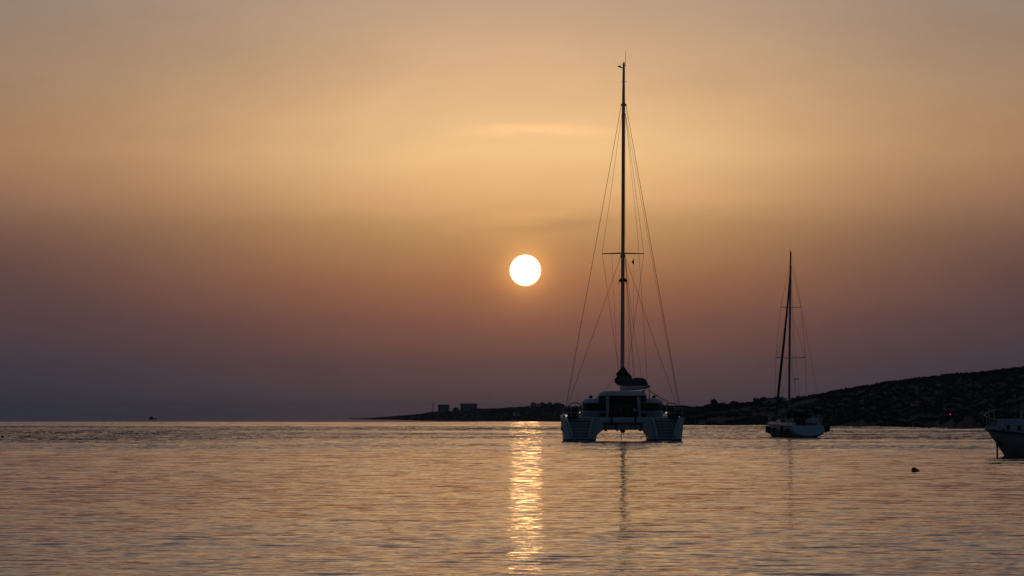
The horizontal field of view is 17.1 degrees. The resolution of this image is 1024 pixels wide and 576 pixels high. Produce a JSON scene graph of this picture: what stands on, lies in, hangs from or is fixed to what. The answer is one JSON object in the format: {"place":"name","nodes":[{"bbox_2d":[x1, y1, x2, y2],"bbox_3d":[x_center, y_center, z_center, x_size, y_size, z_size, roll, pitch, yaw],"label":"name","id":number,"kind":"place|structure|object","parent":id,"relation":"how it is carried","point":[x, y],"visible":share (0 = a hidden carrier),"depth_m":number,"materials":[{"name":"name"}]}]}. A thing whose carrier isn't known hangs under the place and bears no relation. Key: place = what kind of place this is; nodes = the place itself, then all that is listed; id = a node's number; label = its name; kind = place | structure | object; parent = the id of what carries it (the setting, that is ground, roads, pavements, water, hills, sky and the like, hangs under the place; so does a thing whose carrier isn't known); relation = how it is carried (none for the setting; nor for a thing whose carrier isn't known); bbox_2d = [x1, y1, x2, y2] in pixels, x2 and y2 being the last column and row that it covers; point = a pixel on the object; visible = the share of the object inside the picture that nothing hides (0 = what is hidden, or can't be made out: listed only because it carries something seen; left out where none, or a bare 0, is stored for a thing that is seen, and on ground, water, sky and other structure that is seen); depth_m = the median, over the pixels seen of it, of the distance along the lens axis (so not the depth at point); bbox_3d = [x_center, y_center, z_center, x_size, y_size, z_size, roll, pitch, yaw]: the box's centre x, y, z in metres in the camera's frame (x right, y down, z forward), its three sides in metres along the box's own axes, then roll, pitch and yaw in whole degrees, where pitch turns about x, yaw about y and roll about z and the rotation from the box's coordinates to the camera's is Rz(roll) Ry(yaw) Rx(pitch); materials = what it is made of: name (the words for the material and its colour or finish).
{"place":"outdoors","nodes":[
{"label":"outdoors","id":0,"kind":"place"},
{"bbox_2d":[387,409,579,420],"bbox_3d":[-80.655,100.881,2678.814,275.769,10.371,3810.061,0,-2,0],"label":"headland","id":1,"kind":"structure","parent":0,"point":[466,414],"depth_m":1990.71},
{"bbox_2d":[438,405,449,412],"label":"block building","id":2,"kind":"structure","parent":1,"relation":"on","point":[442,408],"depth_m":2328.56,"materials":[{"name":"grey concrete"}]},
{"bbox_2d":[453,407,458,413],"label":"house","id":3,"kind":"structure","parent":1,"relation":"on","point":[455,409],"depth_m":2238.56,"materials":[{"name":"concrete"}]},
{"bbox_2d":[460,403,477,412],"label":"block building","id":4,"kind":"structure","parent":1,"relation":"on","point":[464,407],"depth_m":2198.66,"materials":[{"name":"grey concrete"}]},
{"bbox_2d":[349,404,693,424],"bbox_3d":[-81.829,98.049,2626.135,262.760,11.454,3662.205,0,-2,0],"label":"scrub","id":5,"kind":"object","parent":1,"relation":"on","point":[688,420],"visible":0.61,"depth_m":2037.49,"materials":[{"name":"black plant"}]},
{"bbox_2d":[543,402,553,409],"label":"tree","id":6,"kind":"object","parent":1,"relation":"on","point":[548,405],"visible":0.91,"depth_m":1917.16,"materials":[{"name":"green plant"}]},
{"bbox_2d":[551,403,560,410],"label":"tree","id":7,"kind":"object","parent":1,"relation":"on","point":[553,406],"visible":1,"depth_m":1898.61,"materials":[{"name":"green plant"}]},
{"bbox_2d":[555,404,564,408],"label":"tree","id":8,"kind":"object","parent":1,"relation":"on","point":[559,406],"visible":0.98,"depth_m":1887.23,"materials":[{"name":"green plant"}]},
{"bbox_2d":[0,419,1023,575],"bbox_3d":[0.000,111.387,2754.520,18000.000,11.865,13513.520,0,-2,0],"label":"water","id":9,"kind":"structure","parent":0,"point":[234,497],"depth_m":81.26,"materials":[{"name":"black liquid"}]},
{"bbox_2d":[561,53,684,440],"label":"catamaran","id":10,"kind":"object","parent":9,"relation":"on","point":[624,408],"visible":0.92,"depth_m":283.95,"materials":[{"name":"white plastic"}]},
{"bbox_2d":[581,403,661,410],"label":"saloon window","id":11,"kind":"structure","parent":10,"relation":"in","point":[585,406],"depth_m":285.57,"materials":[{"name":"black glass"}]},
{"bbox_2d":[609,404,637,412],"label":"cockpit door","id":12,"kind":"structure","parent":10,"relation":"in","point":[624,406],"depth_m":285.09,"materials":[{"name":"black glass"}]},
{"bbox_2d":[766,250,829,436],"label":"sailing yacht","id":13,"kind":"object","parent":9,"relation":"on","point":[790,423],"visible":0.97,"depth_m":329.34,"materials":[{"name":"white plastic"}]},
{"bbox_2d":[911,467,919,471],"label":"mooring buoy","id":14,"kind":"object","parent":9,"relation":"on","point":[914,469],"visible":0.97,"depth_m":124.39,"materials":[{"name":"black plastic"}]},
{"bbox_2d":[996,441,997,455],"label":"mooring post","id":15,"kind":"object","parent":9,"relation":"in","point":[996,448],"visible":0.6,"depth_m":172.99,"materials":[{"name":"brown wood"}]},
{"bbox_2d":[984,409,1023,455],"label":"motor boat","id":16,"kind":"object","parent":9,"relation":"on","point":[1007,435],"visible":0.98,"depth_m":173.00,"materials":[{"name":"grey paint"}]},
{"bbox_2d":[0,0,1023,418],"label":"sky","id":17,"kind":"structure","parent":0,"point":[210,209],"materials":[{"name":"orange"}]},
{"bbox_2d":[689,372,1023,428],"bbox_3d":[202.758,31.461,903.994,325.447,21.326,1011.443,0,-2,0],"label":"hillside","id":18,"kind":"structure","parent":0,"point":[968,422],"depth_m":714.20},
{"bbox_2d":[703,404,714,409],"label":"tree","id":19,"kind":"object","parent":18,"relation":"on","point":[707,406],"visible":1,"depth_m":849.07,"materials":[{"name":"green plant"}]},
{"bbox_2d":[710,398,721,410],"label":"tree","id":20,"kind":"object","parent":18,"relation":"on","point":[714,403],"visible":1,"depth_m":853.49,"materials":[{"name":"green plant"}]},
{"bbox_2d":[715,402,726,408],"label":"tree","id":21,"kind":"object","parent":18,"relation":"on","point":[721,406],"visible":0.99,"depth_m":854.25,"materials":[{"name":"green plant"}]},
{"bbox_2d":[730,401,741,408],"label":"tree","id":22,"kind":"object","parent":18,"relation":"on","point":[735,404],"visible":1,"depth_m":848.86,"materials":[{"name":"green plant"}]},
{"bbox_2d":[753,397,766,403],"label":"tree","id":23,"kind":"object","parent":18,"relation":"on","point":[761,400],"visible":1,"depth_m":849.12,"materials":[{"name":"green plant"}]},
{"bbox_2d":[763,397,786,403],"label":"white house","id":24,"kind":"structure","parent":18,"relation":"on","point":[772,400],"depth_m":855.53,"materials":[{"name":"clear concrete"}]},
{"bbox_2d":[676,366,1023,426],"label":"scrub","id":25,"kind":"object","parent":18,"relation":"on","point":[867,416],"visible":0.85,"depth_m":732.66,"materials":[{"name":"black plant"}]}
]}

